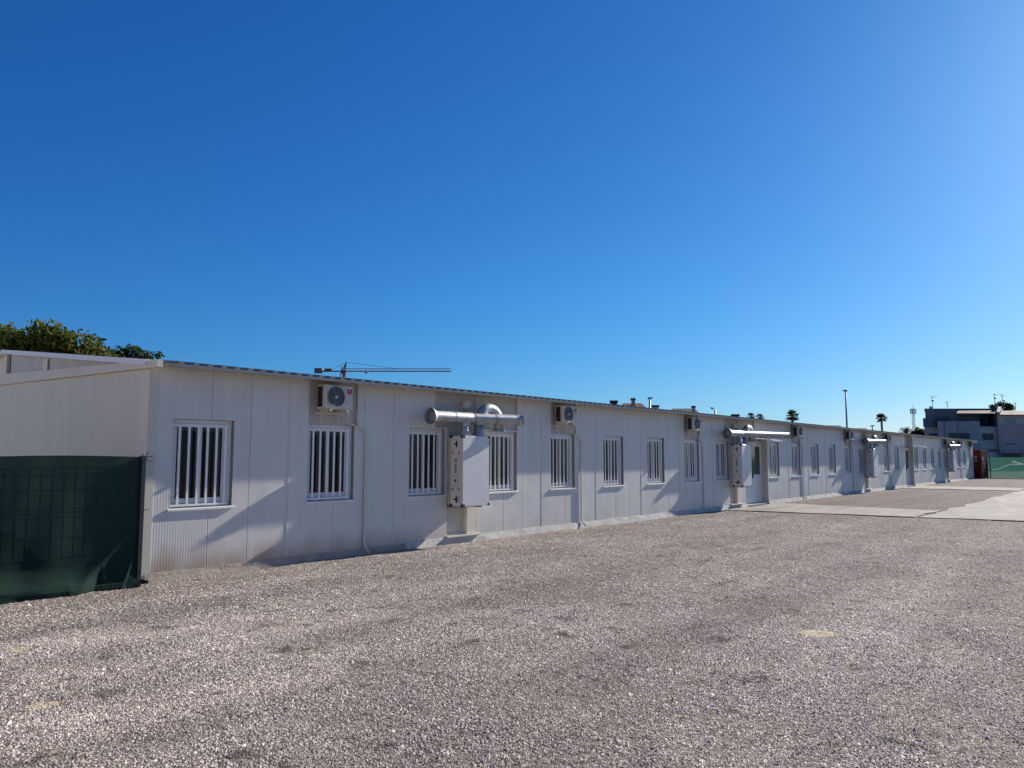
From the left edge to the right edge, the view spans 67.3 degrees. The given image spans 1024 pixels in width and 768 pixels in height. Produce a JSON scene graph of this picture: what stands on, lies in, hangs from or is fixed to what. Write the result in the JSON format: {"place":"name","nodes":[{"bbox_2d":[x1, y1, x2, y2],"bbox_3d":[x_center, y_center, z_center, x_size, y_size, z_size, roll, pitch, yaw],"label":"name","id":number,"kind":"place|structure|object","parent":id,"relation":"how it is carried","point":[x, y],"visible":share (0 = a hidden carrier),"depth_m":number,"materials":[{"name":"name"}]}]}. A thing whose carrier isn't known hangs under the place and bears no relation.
{"place":"outdoors","nodes":[
{"label":"outdoors","id":0,"kind":"place"},
{"bbox_2d":[0,478,1023,767],"bbox_3d":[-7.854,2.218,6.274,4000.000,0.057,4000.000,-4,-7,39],"label":"gravel ground","id":1,"kind":"structure","parent":0,"point":[906,498],"depth_m":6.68,"materials":[{"name":"grey gravel"}]},
{"bbox_2d":[0,321,26,336],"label":"leafy tree","id":2,"kind":"object","parent":1,"relation":"on","point":[9,328],"visible":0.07,"depth_m":43.32,"materials":[{"name":"green plant"}]},
{"bbox_2d":[0,318,118,356],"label":"leafy tree","id":3,"kind":"object","parent":1,"relation":"on","point":[43,337],"visible":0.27,"depth_m":39.56,"materials":[{"name":"green plant"}]},
{"bbox_2d":[0,453,151,604],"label":"net fence","id":4,"kind":"object","parent":1,"relation":"on","point":[71,525],"visible":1,"depth_m":9.14,"materials":[{"name":"green fabric"}]},
{"bbox_2d":[109,343,164,359],"bbox_3d":[-22.842,1.792,45.908,3.141,8.605,3.654,-4,-7,39],"label":"leafy tree","id":5,"kind":"object","parent":1,"relation":"on","point":[138,352],"visible":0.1,"depth_m":46.25,"materials":[{"name":"green plant"}]},
{"bbox_2d":[314,362,450,377],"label":"tower crane","id":6,"kind":"object","parent":1,"relation":"on","point":[343,372],"visible":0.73,"depth_m":200.86,"materials":[{"name":"silver metal"}]},
{"bbox_2d":[0,350,977,583],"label":"prefab building","id":7,"kind":"structure","parent":1,"relation":"on","point":[250,469],"depth_m":13.07,"materials":[{"name":"grey metal"}]},
{"bbox_2d":[167,419,234,511],"bbox_3d":[-4.336,1.126,10.742,0.142,1.242,0.980,-4,-7,39],"label":"window","id":8,"kind":"structure","parent":7,"relation":"in","point":[201,449],"depth_m":10.75,"materials":[{"name":"white metal"}]},
{"bbox_2d":[305,424,355,503],"bbox_3d":[-2.945,1.287,12.426,0.142,1.242,0.980,-4,-7,39],"label":"window","id":9,"kind":"structure","parent":7,"relation":"in","point":[329,446],"depth_m":12.44,"materials":[{"name":"white metal"}]},
{"bbox_2d":[314,384,369,552],"bbox_3d":[-2.689,1.404,12.442,0.280,2.731,1.087,-4,-7,39],"label":"air conditioner","id":10,"kind":"object","parent":7,"relation":"attached to","point":[339,398],"visible":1,"depth_m":12.33,"materials":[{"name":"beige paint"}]},
{"bbox_2d":[407,428,446,497],"bbox_3d":[-1.586,1.444,14.072,0.142,1.242,0.980,-4,-7,39],"label":"window","id":11,"kind":"structure","parent":7,"relation":"in","point":[425,445],"depth_m":14.10,"materials":[{"name":"white metal"}]},
{"bbox_2d":[424,401,523,533],"bbox_3d":[-0.746,1.588,14.665,0.624,2.535,2.426,-5,-8,44],"label":"ventilation unit","id":12,"kind":"object","parent":7,"relation":"attached to","point":[467,483],"visible":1,"depth_m":14.41,"materials":[{"name":"white metal"}]},
{"bbox_2d":[488,431,518,493],"bbox_3d":[-0.221,1.601,15.725,0.142,1.242,0.980,-4,-7,39],"label":"window","id":13,"kind":"structure","parent":7,"relation":"in","point":[501,444],"depth_m":15.76,"materials":[{"name":"white metal"}]},
{"bbox_2d":[550,434,576,489],"bbox_3d":[1.119,1.756,17.348,0.142,1.242,0.980,-4,-7,39],"label":"window","id":14,"kind":"structure","parent":7,"relation":"in","point":[561,444],"depth_m":17.37,"materials":[{"name":"white metal"}]},
{"bbox_2d":[553,405,586,525],"bbox_3d":[1.375,1.874,17.363,0.280,2.731,1.087,-4,-7,39],"label":"air conditioner","id":15,"kind":"object","parent":7,"relation":"attached to","point":[565,416],"visible":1,"depth_m":17.22,"materials":[{"name":"white metal"}]},
{"bbox_2d":[603,436,624,486],"bbox_3d":[2.478,1.913,18.994,0.142,1.242,0.980,-4,-7,39],"label":"window","id":16,"kind":"structure","parent":7,"relation":"in","point":[612,444],"depth_m":19.03,"materials":[{"name":"white metal"}]},
{"bbox_2d":[647,438,665,484],"bbox_3d":[3.830,2.070,20.632,0.142,1.242,0.980,-4,-7,39],"label":"window","id":17,"kind":"structure","parent":7,"relation":"in","point":[654,445],"depth_m":20.66,"materials":[{"name":"white metal"}]},
{"bbox_2d":[684,439,700,482],"bbox_3d":[5.170,2.225,22.254,0.142,1.242,0.980,-4,-7,39],"label":"window","id":18,"kind":"structure","parent":7,"relation":"in","point":[690,447],"depth_m":22.29,"materials":[{"name":"white metal"}]},
{"bbox_2d":[686,417,707,510],"bbox_3d":[5.426,2.342,22.270,0.280,2.731,1.087,-4,-7,39],"label":"air conditioner","id":19,"kind":"object","parent":7,"relation":"attached to","point":[694,425],"visible":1,"depth_m":22.10,"materials":[{"name":"white metal"}]},
{"bbox_2d":[716,440,729,480],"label":"window","id":20,"kind":"structure","parent":7,"relation":"in","point":[721,453],"depth_m":23.90,"materials":[{"name":"white metal"}]},
{"bbox_2d":[745,441,762,503],"bbox_3d":[8.076,2.981,25.965,0.095,2.080,1.910,-4,-7,39],"label":"door","id":21,"kind":"structure","parent":7,"relation":"in","point":[754,493],"depth_m":26.31,"materials":[{"name":"white metal"}]},
{"bbox_2d":[722,424,790,502],"bbox_3d":[7.899,2.570,24.954,4.029,2.535,0.678,5,-8,-43],"label":"ventilation unit","id":22,"kind":"object","parent":7,"relation":"attached to","point":[740,471],"visible":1,"depth_m":24.16,"materials":[{"name":"white metal"}]},
{"bbox_2d":[769,443,780,477],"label":"window","id":23,"kind":"structure","parent":7,"relation":"in","point":[772,447],"depth_m":27.22,"materials":[{"name":"white metal"}]},
{"bbox_2d":[791,443,801,476],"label":"window","id":24,"kind":"structure","parent":7,"relation":"in","point":[794,447],"depth_m":28.90,"materials":[{"name":"white metal"}]},
{"bbox_2d":[792,426,806,498],"bbox_3d":[10.868,2.971,28.860,0.280,2.731,1.087,-4,-7,39],"label":"air conditioner","id":25,"kind":"object","parent":7,"relation":"attached to","point":[798,431],"visible":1,"depth_m":28.67,"materials":[{"name":"white metal"}]},
{"bbox_2d":[810,444,819,475],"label":"window","id":26,"kind":"structure","parent":7,"relation":"in","point":[814,467],"depth_m":30.54,"materials":[{"name":"white metal"}]},
{"bbox_2d":[828,445,836,474],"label":"window","id":27,"kind":"structure","parent":7,"relation":"in","point":[830,447],"depth_m":32.24,"materials":[{"name":"white metal"}]},
{"bbox_2d":[844,445,851,473],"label":"window","id":28,"kind":"structure","parent":7,"relation":"in","point":[846,448],"depth_m":33.89,"materials":[{"name":"white metal"}]},
{"bbox_2d":[845,431,856,492],"bbox_3d":[14.989,3.448,33.851,0.280,2.731,1.087,-4,-7,39],"label":"air conditioner","id":29,"kind":"object","parent":7,"relation":"attached to","point":[849,435],"visible":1,"depth_m":33.66,"materials":[{"name":"white metal"}]},
{"bbox_2d":[858,446,864,472],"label":"window","id":30,"kind":"structure","parent":7,"relation":"in","point":[861,467],"depth_m":35.53,"materials":[{"name":"white metal"}]},
{"bbox_2d":[861,434,887,488],"bbox_3d":[16.885,3.624,35.997,0.634,2.535,2.627,-5,-8,44],"label":"ventilation unit","id":31,"kind":"object","parent":7,"relation":"attached to","point":[870,458],"visible":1,"depth_m":35.64,"materials":[{"name":"white metal"}]},
{"bbox_2d":[883,447,889,471],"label":"window","id":32,"kind":"structure","parent":7,"relation":"in","point":[884,448],"depth_m":38.90,"materials":[{"name":"white metal"}]},
{"bbox_2d":[884,434,891,485],"bbox_3d":[19.104,3.923,38.834,0.280,2.731,1.087,-4,-7,39],"label":"air conditioner","id":33,"kind":"object","parent":7,"relation":"attached to","point":[888,437],"visible":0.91,"depth_m":38.65,"materials":[{"name":"white metal"}]},
{"bbox_2d":[894,447,897,469],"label":"window","id":34,"kind":"structure","parent":7,"relation":"in","point":[895,449],"depth_m":40.52,"materials":[{"name":"white metal"}]},
{"bbox_2d":[905,448,910,484],"bbox_3d":[21.847,4.572,42.641,0.095,2.080,1.880,-4,-7,39],"label":"door","id":35,"kind":"structure","parent":7,"relation":"in","point":[907,461],"depth_m":43.02,"materials":[{"name":"white metal"}]},
{"bbox_2d":[914,448,918,469],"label":"window","id":36,"kind":"structure","parent":7,"relation":"in","point":[915,451],"depth_m":43.93,"materials":[{"name":"white metal"}]},
{"bbox_2d":[922,449,926,469],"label":"window","id":37,"kind":"structure","parent":7,"relation":"in","point":[923,454],"depth_m":45.54,"materials":[{"name":"white metal"}]},
{"bbox_2d":[930,449,932,468],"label":"window","id":38,"kind":"structure","parent":7,"relation":"in","point":[931,451],"depth_m":47.23,"materials":[{"name":"white metal"}]},
{"bbox_2d":[937,449,941,468],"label":"window","id":39,"kind":"structure","parent":7,"relation":"in","point":[938,451],"depth_m":48.81,"materials":[{"name":"white metal"}]},
{"bbox_2d":[943,449,945,468],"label":"window","id":40,"kind":"structure","parent":7,"relation":"in","point":[944,458],"depth_m":50.15,"materials":[{"name":"white metal"}]},
{"bbox_2d":[943,440,949,480],"bbox_3d":[28.407,4.998,50.100,0.280,2.731,1.087,-4,-7,39],"label":"air conditioner","id":41,"kind":"object","parent":7,"relation":"attached to","point":[946,442],"visible":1,"depth_m":49.84,"materials":[{"name":"white metal"}]},
{"bbox_2d":[944,441,960,479],"bbox_3d":[28.957,5.020,50.621,0.632,2.535,2.577,-5,-8,44],"label":"ventilation unit","id":42,"kind":"object","parent":7,"relation":"attached to","point":[950,455],"visible":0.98,"depth_m":50.24,"materials":[{"name":"white metal"}]},
{"bbox_2d":[957,450,960,467],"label":"window","id":43,"kind":"structure","parent":7,"relation":"in","point":[957,450],"depth_m":53.89,"materials":[{"name":"white metal"}]},
{"bbox_2d":[957,441,963,479],"bbox_3d":[31.424,5.347,53.753,0.280,2.731,1.087,-4,-7,39],"label":"air conditioner","id":44,"kind":"object","parent":7,"relation":"attached to","point":[959,442],"visible":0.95,"depth_m":53.58,"materials":[{"name":"white metal"}]},
{"bbox_2d":[968,442,973,477],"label":"air conditioner","id":45,"kind":"object","parent":7,"relation":"attached to","point":[970,445],"visible":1,"depth_m":56.90,"materials":[{"name":"white metal"}]},
{"bbox_2d":[610,400,617,404],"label":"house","id":46,"kind":"structure","parent":1,"relation":"on","point":[613,401],"depth_m":87.16,"materials":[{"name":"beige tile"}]},
{"bbox_2d":[672,406,698,412],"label":"house","id":47,"kind":"structure","parent":1,"relation":"on","point":[693,409],"depth_m":94.50,"materials":[{"name":"beige tile"}]},
{"bbox_2d":[746,412,755,417],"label":"palm tree","id":48,"kind":"object","parent":1,"relation":"on","point":[751,414],"visible":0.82,"depth_m":120.02,"materials":[{"name":"green plant"}]},
{"bbox_2d":[756,414,764,418],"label":"palm tree","id":49,"kind":"object","parent":1,"relation":"on","point":[759,416],"visible":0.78,"depth_m":120.89,"materials":[{"name":"green plant"}]},
{"bbox_2d":[784,409,798,421],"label":"palm tree","id":50,"kind":"object","parent":1,"relation":"on","point":[791,415],"visible":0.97,"depth_m":119.85,"materials":[{"name":"green plant"}]},
{"bbox_2d":[843,390,847,427],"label":"street lamp","id":51,"kind":"object","parent":1,"relation":"on","point":[846,408],"visible":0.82,"depth_m":110.10,"materials":[{"name":"grey metal"}]},
{"bbox_2d":[876,413,887,430],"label":"palm tree","id":52,"kind":"object","parent":1,"relation":"on","point":[881,417],"visible":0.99,"depth_m":149.77,"materials":[{"name":"green plant"}]},
{"bbox_2d":[898,427,913,433],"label":"palm tree","id":53,"kind":"object","parent":1,"relation":"on","point":[906,430],"visible":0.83,"depth_m":109.86,"materials":[{"name":"green plant"}]},
{"bbox_2d":[910,408,915,430],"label":"radio mast","id":54,"kind":"object","parent":1,"relation":"on","point":[912,410],"visible":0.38,"depth_m":300.12,"materials":[{"name":"silver metal"}]},
{"bbox_2d":[910,427,924,434],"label":"bushy tree","id":55,"kind":"object","parent":1,"relation":"on","point":[917,431],"visible":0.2,"depth_m":107.52,"materials":[{"name":"green plant"}]},
{"bbox_2d":[973,450,988,478],"bbox_3d":[35.659,6.273,60.304,2.430,2.170,3.022,-4,-7,39],"label":"shipping container","id":56,"kind":"object","parent":1,"relation":"on","point":[980,463],"visible":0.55,"depth_m":58.67,"materials":[{"name":"red metal"}]},
{"bbox_2d":[973,451,980,477],"bbox_3d":[35.166,6.121,58.814,1.130,2.090,0.082,-4,-7,39],"label":"door","id":57,"kind":"structure","parent":56,"relation":"in","point":[977,471],"depth_m":58.59,"materials":[{"name":"red metal"}]},
{"bbox_2d":[988,400,1015,411],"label":"bushy tree","id":58,"kind":"object","parent":1,"relation":"on","point":[1008,406],"visible":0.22,"depth_m":111.80,"materials":[{"name":"green plant"}]},
{"bbox_2d":[987,457,1023,477],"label":"fence","id":59,"kind":"object","parent":1,"relation":"on","point":[1005,467],"visible":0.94,"depth_m":60.07,"materials":[{"name":"green fabric"}]},
{"bbox_2d":[0,0,1023,433],"label":"sky","id":60,"kind":"structure","parent":0,"point":[769,208],"materials":[{"name":"blue"}]},
{"bbox_2d":[622,398,644,406],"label":"house","id":61,"kind":"structure","parent":0,"point":[633,403],"depth_m":92.26,"materials":[{"name":"ceramic"}]},
{"bbox_2d":[727,503,941,517],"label":"concrete path","id":62,"kind":"structure","parent":0,"point":[831,509],"depth_m":23.11,"materials":[{"name":"grey concrete"}]},
{"bbox_2d":[923,406,998,457],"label":"modern house","id":63,"kind":"structure","parent":0,"point":[979,426],"depth_m":99.68,"materials":[{"name":"stone"}]},
{"bbox_2d":[935,416,949,421],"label":"window","id":64,"kind":"structure","parent":63,"relation":"in","point":[937,418],"depth_m":102.00,"materials":[{"name":"glass"}]},
{"bbox_2d":[949,433,969,438],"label":"window","id":65,"kind":"structure","parent":63,"relation":"in","point":[951,435],"depth_m":99.20,"materials":[{"name":"glass"}]},
{"bbox_2d":[957,414,976,420],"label":"window","id":66,"kind":"structure","parent":63,"relation":"in","point":[961,417],"depth_m":102.00,"materials":[{"name":"glass"}]},
{"bbox_2d":[978,414,994,426],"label":"window","id":67,"kind":"structure","parent":63,"relation":"in","point":[986,420],"depth_m":101.87,"materials":[{"name":"glass"}]},
{"bbox_2d":[982,433,992,439],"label":"window","id":68,"kind":"structure","parent":63,"relation":"in","point":[986,436],"depth_m":99.56,"materials":[{"name":"glass"}]},
{"bbox_2d":[988,453,996,456],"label":"garage door","id":69,"kind":"structure","parent":63,"relation":"in","point":[989,454],"depth_m":99.33,"materials":[{"name":"grey"}]},
{"bbox_2d":[907,486,1023,490],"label":"concrete path","id":70,"kind":"structure","parent":0,"point":[968,488],"depth_m":39.45,"materials":[{"name":"grey concrete"}]},
{"bbox_2d":[918,490,1023,521],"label":"driveway","id":71,"kind":"structure","parent":0,"point":[1008,507],"depth_m":23.11,"materials":[{"name":"concrete"}]},
{"bbox_2d":[995,404,1023,456],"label":"terraced house","id":72,"kind":"structure","parent":0,"point":[1010,425],"depth_m":98.95,"materials":[{"name":"concrete"}]},
{"bbox_2d":[1004,436,1017,444],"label":"window","id":73,"kind":"structure","parent":72,"relation":"in","point":[1009,440],"depth_m":98.79,"materials":[{"name":"grey"}]},
{"bbox_2d":[1005,418,1016,423],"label":"window","id":74,"kind":"structure","parent":72,"relation":"in","point":[1007,420],"depth_m":99.66,"materials":[{"name":"blue glass"}]}
]}

